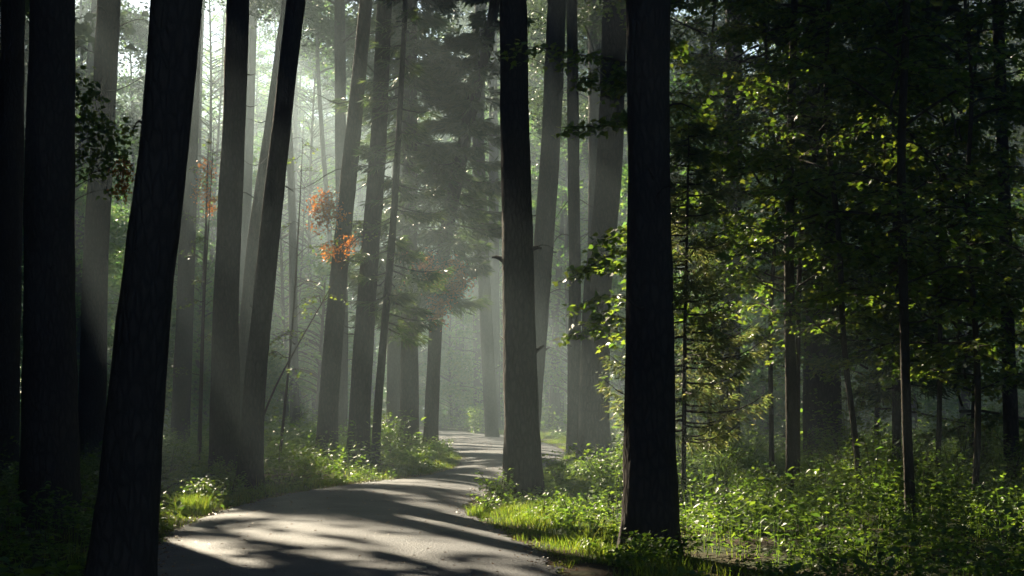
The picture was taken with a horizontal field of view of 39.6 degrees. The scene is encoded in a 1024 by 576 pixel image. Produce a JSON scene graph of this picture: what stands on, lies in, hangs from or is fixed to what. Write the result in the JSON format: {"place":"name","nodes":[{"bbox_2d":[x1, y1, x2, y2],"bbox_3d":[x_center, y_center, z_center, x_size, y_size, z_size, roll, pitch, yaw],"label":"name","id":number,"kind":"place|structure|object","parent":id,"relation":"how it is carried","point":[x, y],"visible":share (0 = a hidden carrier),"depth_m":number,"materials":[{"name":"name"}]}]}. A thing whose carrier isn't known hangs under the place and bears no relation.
{"place":"outdoors","nodes":[
{"label":"outdoors","id":0,"kind":"place"},
{"bbox_2d":[158,424,566,575],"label":"road","id":1,"kind":"structure","parent":0,"point":[342,529],"depth_m":16.46,"materials":[{"name":"grey asphalt"}]},
{"bbox_2d":[20,0,976,400],"label":"sky","id":2,"kind":"structure","parent":0,"point":[136,3],"materials":[{"name":"white"}]},
{"bbox_2d":[0,408,1023,575],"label":"ground","id":3,"kind":"structure","parent":0,"point":[592,569],"depth_m":16.10,"materials":[{"name":"green plant"}]},
{"bbox_2d":[0,0,24,487],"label":"pine tree","id":4,"kind":"object","parent":3,"relation":"on","point":[12,50],"visible":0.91,"depth_m":27.02,"materials":[{"name":"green plant"}]},
{"bbox_2d":[16,0,83,528],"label":"pine tree","id":5,"kind":"object","parent":3,"relation":"on","point":[50,444],"visible":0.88,"depth_m":18.04,"materials":[{"name":"brown plant"}]},
{"bbox_2d":[0,4,148,125],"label":"pine tree","id":6,"kind":"object","parent":3,"relation":"on","point":[83,29],"visible":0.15,"depth_m":44.72,"materials":[{"name":"green plant"}]},
{"bbox_2d":[24,0,145,193],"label":"pine tree","id":7,"kind":"object","parent":3,"relation":"on","point":[86,45],"visible":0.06,"depth_m":74.39,"materials":[{"name":"green plant"}]},
{"bbox_2d":[24,0,148,390],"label":"pine tree","id":8,"kind":"object","parent":3,"relation":"on","point":[89,69],"visible":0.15,"depth_m":60.69,"materials":[{"name":"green plant"}]},
{"bbox_2d":[20,162,174,418],"bbox_3d":[-16.988,0.655,52.655,9.017,10.557,8.789,0,-5,0],"label":"leafy tree","id":9,"kind":"object","parent":3,"relation":"on","point":[115,245],"visible":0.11,"depth_m":52.23,"materials":[{"name":"green plant"}]},
{"bbox_2d":[75,65,140,204],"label":"young maple","id":10,"kind":"object","parent":3,"relation":"on","point":[110,146],"visible":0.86,"depth_m":19.73,"materials":[{"name":"green plant"}]},
{"bbox_2d":[75,0,148,468],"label":"pine tree","id":11,"kind":"object","parent":3,"relation":"on","point":[92,398],"visible":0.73,"depth_m":35.92,"materials":[{"name":"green plant"}]},
{"bbox_2d":[84,0,202,575],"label":"pine tree","id":12,"kind":"object","parent":3,"relation":"on","point":[124,532],"visible":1,"depth_m":11.37,"materials":[{"name":"brown plant"}]},
{"bbox_2d":[75,0,216,392],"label":"leafy tree","id":13,"kind":"object","parent":3,"relation":"on","point":[123,78],"visible":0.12,"depth_m":69.74,"materials":[{"name":"green plant"}]},
{"bbox_2d":[107,190,215,413],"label":"leafy tree","id":14,"kind":"object","parent":3,"relation":"on","point":[121,216],"visible":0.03,"depth_m":70.13,"materials":[{"name":"green plant"}]},
{"bbox_2d":[107,161,217,422],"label":"leafy tree","id":15,"kind":"object","parent":3,"relation":"on","point":[198,269],"visible":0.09,"depth_m":61.24,"materials":[{"name":"green plant"}]},
{"bbox_2d":[114,0,222,426],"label":"pine tree","id":16,"kind":"object","parent":3,"relation":"on","point":[132,122],"visible":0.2,"depth_m":67.22,"materials":[{"name":"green plant"}]},
{"bbox_2d":[164,491,211,514],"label":"grass tuft","id":17,"kind":"object","parent":3,"relation":"on","point":[194,506],"visible":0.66,"depth_m":19.96,"materials":[{"name":"green plant"}]},
{"bbox_2d":[75,0,306,451],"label":"pine tree","id":18,"kind":"object","parent":3,"relation":"on","point":[181,392],"visible":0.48,"depth_m":47.91,"materials":[{"name":"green plant"}]},
{"bbox_2d":[171,133,220,455],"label":"sapling","id":19,"kind":"object","parent":3,"relation":"on","point":[204,260],"visible":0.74,"depth_m":38.00,"materials":[{"name":"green plant"}]},
{"bbox_2d":[176,132,217,470],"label":"sapling","id":20,"kind":"object","parent":3,"relation":"on","point":[213,199],"visible":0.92,"depth_m":30.14,"materials":[{"name":"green plant"}]},
{"bbox_2d":[120,0,286,434],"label":"leafy tree","id":21,"kind":"object","parent":3,"relation":"on","point":[197,321],"visible":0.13,"depth_m":63.47,"materials":[{"name":"green plant"}]},
{"bbox_2d":[135,0,279,411],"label":"leafy tree","id":22,"kind":"object","parent":3,"relation":"on","point":[220,100],"visible":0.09,"depth_m":74.77,"materials":[{"name":"green plant"}]},
{"bbox_2d":[177,475,239,506],"bbox_3d":[-4.514,3.021,20.842,0.823,0.546,0.814,-3,-5,32],"label":"bush","id":23,"kind":"object","parent":3,"relation":"on","point":[208,488],"visible":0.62,"depth_m":20.81,"materials":[{"name":"green plant"}]},
{"bbox_2d":[206,0,258,475],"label":"pine tree","id":24,"kind":"object","parent":3,"relation":"on","point":[224,424],"visible":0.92,"depth_m":28.97,"materials":[{"name":"brown plant"}]},
{"bbox_2d":[191,0,303,391],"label":"leafy tree","id":25,"kind":"object","parent":3,"relation":"on","point":[259,55],"visible":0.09,"depth_m":97.24,"materials":[{"name":"green plant"}]},
{"bbox_2d":[199,60,307,230],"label":"pine tree","id":26,"kind":"object","parent":3,"relation":"on","point":[256,99],"visible":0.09,"depth_m":97.37,"materials":[{"name":"green plant"}]},
{"bbox_2d":[202,10,323,290],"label":"leafy tree","id":27,"kind":"object","parent":3,"relation":"on","point":[268,87],"visible":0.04,"depth_m":105.33,"materials":[{"name":"green plant"}]},
{"bbox_2d":[199,2,327,420],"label":"leafy tree","id":28,"kind":"object","parent":3,"relation":"on","point":[274,32],"visible":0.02,"depth_m":85.05,"materials":[{"name":"green plant"}]},
{"bbox_2d":[204,0,333,320],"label":"pine tree","id":29,"kind":"object","parent":3,"relation":"on","point":[248,168],"visible":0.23,"depth_m":62.50,"materials":[{"name":"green plant"}]},
{"bbox_2d":[239,0,300,424],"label":"pine tree","id":30,"kind":"object","parent":3,"relation":"on","point":[249,272],"visible":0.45,"depth_m":40.10,"materials":[{"name":"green plant"}]},
{"bbox_2d":[235,0,305,488],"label":"pine tree","id":31,"kind":"object","parent":3,"relation":"on","point":[250,461],"visible":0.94,"depth_m":25.78,"materials":[{"name":"brown plant"}]},
{"bbox_2d":[193,169,352,432],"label":"leafy tree","id":32,"kind":"object","parent":3,"relation":"on","point":[284,325],"visible":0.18,"depth_m":66.11,"materials":[{"name":"green plant"}]},
{"bbox_2d":[251,37,334,416],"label":"pine tree","id":33,"kind":"object","parent":3,"relation":"on","point":[299,129],"visible":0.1,"depth_m":107.65,"materials":[{"name":"green plant"}]},
{"bbox_2d":[253,0,347,291],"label":"pine tree","id":34,"kind":"object","parent":3,"relation":"on","point":[295,120],"visible":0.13,"depth_m":92.16,"materials":[{"name":"green plant"}]},
{"bbox_2d":[278,141,333,466],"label":"sapling","id":35,"kind":"object","parent":3,"relation":"on","point":[287,378],"visible":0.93,"depth_m":33.06,"materials":[{"name":"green plant"}]},
{"bbox_2d":[249,0,369,434],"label":"pine tree","id":36,"kind":"object","parent":3,"relation":"on","point":[292,234],"visible":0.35,"depth_m":57.45,"materials":[{"name":"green plant"}]},
{"bbox_2d":[256,152,372,425],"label":"leafy tree","id":37,"kind":"object","parent":3,"relation":"on","point":[301,397],"visible":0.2,"depth_m":69.87,"materials":[{"name":"green plant"}]},
{"bbox_2d":[267,1,372,424],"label":"leafy tree","id":38,"kind":"object","parent":3,"relation":"on","point":[319,183],"visible":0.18,"depth_m":72.52,"materials":[{"name":"green plant"}]},
{"bbox_2d":[266,253,374,426],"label":"leafy tree","id":39,"kind":"object","parent":3,"relation":"on","point":[275,369],"visible":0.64,"depth_m":57.72,"materials":[{"name":"green plant"}]},
{"bbox_2d":[298,60,354,290],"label":"pine tree","id":40,"kind":"object","parent":3,"relation":"on","point":[327,120],"visible":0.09,"depth_m":113.13,"materials":[{"name":"green plant"}]},
{"bbox_2d":[277,157,378,407],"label":"leafy tree","id":41,"kind":"object","parent":3,"relation":"on","point":[306,194],"visible":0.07,"depth_m":95.74,"materials":[{"name":"green plant"}]},
{"bbox_2d":[265,219,393,413],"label":"sapling","id":42,"kind":"object","parent":3,"relation":"on","point":[313,297],"visible":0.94,"depth_m":31.06,"materials":[{"name":"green plant"}]},
{"bbox_2d":[253,0,419,442],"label":"pine tree","id":43,"kind":"object","parent":3,"relation":"on","point":[340,40],"visible":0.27,"depth_m":50.47,"materials":[{"name":"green plant"}]},
{"bbox_2d":[299,0,375,279],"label":"pine tree","id":44,"kind":"object","parent":3,"relation":"on","point":[321,125],"visible":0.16,"depth_m":65.74,"materials":[{"name":"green plant"}]},
{"bbox_2d":[286,0,407,463],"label":"pine tree","id":45,"kind":"object","parent":3,"relation":"on","point":[328,404],"visible":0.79,"depth_m":36.02,"materials":[{"name":"brown plant"}]},
{"bbox_2d":[323,0,392,467],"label":"pine tree","id":46,"kind":"object","parent":3,"relation":"on","point":[361,382],"visible":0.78,"depth_m":33.34,"materials":[{"name":"brown plant"}]},
{"bbox_2d":[307,156,420,417],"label":"leafy tree","id":47,"kind":"object","parent":3,"relation":"on","point":[374,370],"visible":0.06,"depth_m":91.76,"materials":[{"name":"green plant"}]},
{"bbox_2d":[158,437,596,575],"bbox_3d":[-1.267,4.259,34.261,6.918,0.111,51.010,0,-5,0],"label":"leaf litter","id":48,"kind":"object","parent":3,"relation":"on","point":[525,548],"visible":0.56,"depth_m":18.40,"materials":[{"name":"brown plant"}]},
{"bbox_2d":[302,0,455,468],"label":"spruce tree","id":49,"kind":"object","parent":3,"relation":"on","point":[391,245],"visible":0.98,"depth_m":33.20,"materials":[{"name":"green plant"}]},
{"bbox_2d":[302,0,471,439],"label":"pine tree","id":50,"kind":"object","parent":3,"relation":"on","point":[393,374],"visible":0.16,"depth_m":54.69,"materials":[{"name":"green plant"}]},
{"bbox_2d":[314,0,494,452],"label":"spruce tree","id":51,"kind":"object","parent":3,"relation":"on","point":[429,86],"visible":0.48,"depth_m":43.77,"materials":[{"name":"green plant"}]},
{"bbox_2d":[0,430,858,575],"bbox_3d":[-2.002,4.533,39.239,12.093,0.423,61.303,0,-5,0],"label":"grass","id":52,"kind":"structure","parent":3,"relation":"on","point":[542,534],"depth_m":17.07,"materials":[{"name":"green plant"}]},
{"bbox_2d":[385,191,501,425],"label":"leafy tree","id":53,"kind":"object","parent":3,"relation":"on","point":[451,373],"visible":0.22,"depth_m":89.97,"materials":[{"name":"green plant"}]},
{"bbox_2d":[376,0,538,452],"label":"spruce tree","id":54,"kind":"object","parent":3,"relation":"on","point":[463,127],"visible":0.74,"depth_m":43.43,"materials":[{"name":"green plant"}]},
{"bbox_2d":[417,6,499,425],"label":"pine tree","id":55,"kind":"object","parent":3,"relation":"on","point":[461,345],"visible":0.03,"depth_m":94.84,"materials":[{"name":"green plant"}]},
{"bbox_2d":[418,1,530,426],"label":"pine tree","id":56,"kind":"object","parent":3,"relation":"on","point":[475,344],"visible":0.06,"depth_m":83.71,"materials":[{"name":"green plant"}]},
{"bbox_2d":[419,0,547,436],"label":"pine tree","id":57,"kind":"object","parent":3,"relation":"on","point":[488,374],"visible":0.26,"depth_m":59.82,"materials":[{"name":"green plant"}]},
{"bbox_2d":[423,253,564,418],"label":"leafy tree","id":58,"kind":"object","parent":3,"relation":"on","point":[450,388],"visible":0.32,"depth_m":75.11,"materials":[{"name":"green plant"}]},
{"bbox_2d":[472,468,519,506],"bbox_3d":[-0.254,2.995,21.186,0.732,0.614,0.771,0,-5,0],"label":"bush","id":59,"kind":"object","parent":3,"relation":"on","point":[492,485],"visible":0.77,"depth_m":21.11,"materials":[{"name":"green plant"}]},
{"bbox_2d":[0,383,1023,575],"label":"undergrowth","id":60,"kind":"object","parent":3,"relation":"on","point":[884,496],"visible":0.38,"depth_m":17.57,"materials":[{"name":"green plant"}]},
{"bbox_2d":[458,2,566,429],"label":"pine tree","id":61,"kind":"object","parent":3,"relation":"on","point":[494,280],"visible":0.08,"depth_m":70.11,"materials":[{"name":"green plant"}]},
{"bbox_2d":[452,1,587,396],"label":"leafy tree","id":62,"kind":"object","parent":3,"relation":"on","point":[556,227],"visible":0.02,"depth_m":77.89,"materials":[{"name":"green plant"}]},
{"bbox_2d":[20,33,1023,416],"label":"distant woods","id":63,"kind":"object","parent":3,"relation":"on","point":[254,133],"visible":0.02,"depth_m":137.64,"materials":[{"name":"green plant"}]},
{"bbox_2d":[492,0,553,502],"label":"pine tree","id":64,"kind":"object","parent":3,"relation":"on","point":[522,455],"visible":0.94,"depth_m":22.50,"materials":[{"name":"brown plant"}]},
{"bbox_2d":[492,0,567,429],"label":"pine tree","id":65,"kind":"object","parent":3,"relation":"on","point":[545,215],"visible":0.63,"depth_m":42.15,"materials":[{"name":"brown plant"}]},
{"bbox_2d":[497,15,587,424],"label":"pine tree","id":66,"kind":"object","parent":3,"relation":"on","point":[558,399],"visible":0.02,"depth_m":79.66,"materials":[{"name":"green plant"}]},
{"bbox_2d":[486,0,627,400],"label":"leafy tree","id":67,"kind":"object","parent":3,"relation":"on","point":[548,372],"visible":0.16,"depth_m":70.19,"materials":[{"name":"green plant"}]},
{"bbox_2d":[542,444,576,493],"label":"bush","id":68,"kind":"object","parent":3,"relation":"on","point":[555,469],"visible":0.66,"depth_m":23.82,"materials":[{"name":"green plant"}]},
{"bbox_2d":[497,11,627,428],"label":"pine tree","id":69,"kind":"object","parent":3,"relation":"on","point":[553,394],"visible":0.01,"depth_m":75.25,"materials":[{"name":"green plant"}]},
{"bbox_2d":[550,0,614,456],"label":"pine tree","id":70,"kind":"object","parent":3,"relation":"on","point":[574,346],"visible":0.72,"depth_m":40.12,"materials":[{"name":"brown plant"}]},
{"bbox_2d":[568,443,622,502],"bbox_3d":[1.370,2.794,21.399,1.040,0.950,1.078,0,-5,0],"label":"bush","id":71,"kind":"object","parent":3,"relation":"on","point":[599,467],"visible":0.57,"depth_m":21.34,"materials":[{"name":"green plant"}]},
{"bbox_2d":[575,0,625,462],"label":"pine tree","id":72,"kind":"object","parent":3,"relation":"on","point":[593,430],"visible":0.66,"depth_m":33.44,"materials":[{"name":"brown plant"}]},
{"bbox_2d":[527,0,673,337],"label":"pine tree","id":73,"kind":"object","parent":3,"relation":"on","point":[539,99],"visible":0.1,"depth_m":57.72,"materials":[{"name":"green plant"}]},
{"bbox_2d":[531,0,671,254],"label":"pine tree","id":74,"kind":"object","parent":3,"relation":"on","point":[594,24],"visible":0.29,"depth_m":50.36,"materials":[{"name":"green plant"}]},
{"bbox_2d":[490,0,741,358],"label":"young maple","id":75,"kind":"object","parent":3,"relation":"on","point":[619,85],"visible":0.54,"depth_m":20.75,"materials":[{"name":"green plant"}]},
{"bbox_2d":[603,528,674,563],"bbox_3d":[1.268,2.540,13.834,0.738,0.426,0.689,-1,-5,15],"label":"bush","id":76,"kind":"object","parent":3,"relation":"on","point":[646,544],"visible":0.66,"depth_m":13.80,"materials":[{"name":"green plant"}]},
{"bbox_2d":[586,215,697,419],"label":"leafy tree","id":77,"kind":"object","parent":3,"relation":"on","point":[621,313],"visible":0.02,"depth_m":66.12,"materials":[{"name":"green plant"}]},
{"bbox_2d":[616,0,698,559],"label":"pine tree","id":78,"kind":"object","parent":3,"relation":"on","point":[650,499],"visible":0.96,"depth_m":14.66,"materials":[{"name":"brown plant"}]},
{"bbox_2d":[580,69,776,429],"bbox_3d":[6.470,-1.261,54.629,7.918,14.687,8.377,0,-5,0],"label":"leafy tree","id":79,"kind":"object","parent":3,"relation":"on","point":[624,185],"visible":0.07,"depth_m":54.28,"materials":[{"name":"green plant"}]},
{"bbox_2d":[595,120,775,518],"bbox_3d":[2.233,0.472,19.133,2.389,5.561,2.189,3,-6,-35],"label":"young spruce","id":80,"kind":"object","parent":3,"relation":"on","point":[715,427],"visible":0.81,"depth_m":19.08,"materials":[{"name":"green plant"}]},
{"bbox_2d":[578,0,849,471],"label":"young maple","id":81,"kind":"object","parent":3,"relation":"on","point":[675,177],"visible":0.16,"depth_m":29.51,"materials":[{"name":"green plant"}]},
{"bbox_2d":[692,0,741,453],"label":"pine tree","id":82,"kind":"object","parent":3,"relation":"on","point":[736,388],"visible":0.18,"depth_m":39.82,"materials":[{"name":"brown plant"}]},
{"bbox_2d":[686,450,752,502],"bbox_3d":[3.217,2.901,21.905,0.904,0.853,1.144,-3,-5,32],"label":"bush","id":83,"kind":"object","parent":3,"relation":"on","point":[725,481],"visible":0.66,"depth_m":21.83,"materials":[{"name":"green plant"}]},
{"bbox_2d":[673,0,855,440],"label":"pine tree","id":84,"kind":"object","parent":3,"relation":"on","point":[719,23],"visible":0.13,"depth_m":56.33,"materials":[{"name":"green plant"}]},
{"bbox_2d":[674,171,867,442],"bbox_3d":[9.009,0.491,51.850,8.910,10.757,9.053,0,-5,0],"label":"leafy tree","id":85,"kind":"object","parent":3,"relation":"on","point":[762,367],"visible":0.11,"depth_m":50.87,"materials":[{"name":"green plant"}]},
{"bbox_2d":[706,207,888,433],"bbox_3d":[10.507,1.274,50.618,8.024,9.002,7.744,2,-5,-24],"label":"leafy tree","id":86,"kind":"object","parent":3,"relation":"on","point":[777,388],"visible":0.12,"depth_m":49.26,"materials":[{"name":"green plant"}]},
{"bbox_2d":[757,3,842,463],"bbox_3d":[7.146,-9.643,31.473,14.464,27.665,14.212,0,-5,0],"label":"pine tree","id":87,"kind":"object","parent":3,"relation":"on","point":[827,392],"visible":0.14,"depth_m":30.61,"materials":[{"name":"brown plant"}]},
{"bbox_2d":[716,59,899,494],"bbox_3d":[4.989,-0.063,22.572,2.264,7.168,2.843,4,-6,-43],"label":"young maple","id":88,"kind":"object","parent":3,"relation":"on","point":[806,239],"visible":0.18,"depth_m":22.56,"materials":[{"name":"green plant"}]},
{"bbox_2d":[670,0,954,481],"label":"young maple","id":89,"kind":"object","parent":3,"relation":"on","point":[704,62],"visible":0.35,"depth_m":26.23,"materials":[{"name":"green plant"}]},
{"bbox_2d":[677,0,954,503],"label":"young maple","id":90,"kind":"object","parent":3,"relation":"on","point":[770,158],"visible":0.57,"depth_m":22.13,"materials":[{"name":"green plant"}]},
{"bbox_2d":[690,0,956,504],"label":"young maple","id":91,"kind":"object","parent":3,"relation":"on","point":[773,5],"visible":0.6,"depth_m":21.17,"materials":[{"name":"green plant"}]},
{"bbox_2d":[805,378,891,474],"bbox_3d":[6.154,2.600,25.901,1.366,1.926,1.490,2,-5,-20],"label":"bush","id":92,"kind":"object","parent":3,"relation":"on","point":[858,419],"visible":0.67,"depth_m":25.90,"materials":[{"name":"green plant"}]},
{"bbox_2d":[715,0,1023,530],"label":"young maple","id":93,"kind":"object","parent":3,"relation":"on","point":[906,277],"visible":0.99,"depth_m":16.87,"materials":[{"name":"green plant"}]},
{"bbox_2d":[718,0,1021,449],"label":"young maple","id":94,"kind":"object","parent":3,"relation":"on","point":[833,362],"visible":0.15,"depth_m":29.54,"materials":[{"name":"green plant"}]},
{"bbox_2d":[850,426,896,494],"bbox_3d":[5.650,2.728,22.204,0.654,1.141,0.780,0,-5,0],"label":"bush","id":95,"kind":"object","parent":3,"relation":"on","point":[867,453],"visible":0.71,"depth_m":22.12,"materials":[{"name":"green plant"}]},
{"bbox_2d":[803,3,973,485],"bbox_3d":[6.400,-1.932,24.209,2.884,11.150,3.028,0,-5,0],"label":"spruce tree","id":96,"kind":"object","parent":3,"relation":"on","point":[895,395],"visible":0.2,"depth_m":23.91,"materials":[{"name":"green plant"}]},
{"bbox_2d":[769,0,1023,519],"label":"young maple","id":97,"kind":"object","parent":3,"relation":"on","point":[975,348],"visible":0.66,"depth_m":19.29,"materials":[{"name":"green plant"}]},
{"bbox_2d":[771,0,1021,99],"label":"pine tree","id":98,"kind":"object","parent":3,"relation":"on","point":[940,13],"visible":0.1,"depth_m":26.91,"materials":[{"name":"green plant"}]},
{"bbox_2d":[794,0,1023,464],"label":"young maple","id":99,"kind":"object","parent":3,"relation":"on","point":[994,418],"visible":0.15,"depth_m":27.88,"materials":[{"name":"green plant"}]},
{"bbox_2d":[805,84,1023,494],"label":"young maple","id":100,"kind":"object","parent":3,"relation":"on","point":[994,156],"visible":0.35,"depth_m":22.12,"materials":[{"name":"green plant"}]},
{"bbox_2d":[888,0,1023,439],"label":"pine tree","id":101,"kind":"object","parent":3,"relation":"on","point":[964,395],"visible":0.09,"depth_m":58.69,"materials":[{"name":"green plant"}]},
{"bbox_2d":[915,439,998,512],"bbox_3d":[6.282,2.643,19.759,0.986,1.080,1.326,-4,-6,44],"label":"bush","id":102,"kind":"object","parent":3,"relation":"on","point":[956,473],"visible":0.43,"depth_m":19.74,"materials":[{"name":"green plant"}]},
{"bbox_2d":[931,236,1023,430],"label":"leafy tree","id":103,"kind":"object","parent":3,"relation":"on","point":[1020,409],"visible":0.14,"depth_m":47.31,"materials":[{"name":"green plant"}]},
{"bbox_2d":[943,179,1023,414],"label":"leafy tree","id":104,"kind":"object","parent":3,"relation":"on","point":[993,402],"visible":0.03,"depth_m":68.33,"materials":[{"name":"green plant"}]},
{"bbox_2d":[988,0,1020,483],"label":"pine tree","id":105,"kind":"object","parent":3,"relation":"on","point":[1010,416],"visible":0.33,"depth_m":23.94,"materials":[{"name":"brown plant"}]},
{"bbox_2d":[989,433,1023,499],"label":"bush","id":106,"kind":"object","parent":3,"relation":"on","point":[1008,448],"visible":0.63,"depth_m":21.03,"materials":[{"name":"green plant"}]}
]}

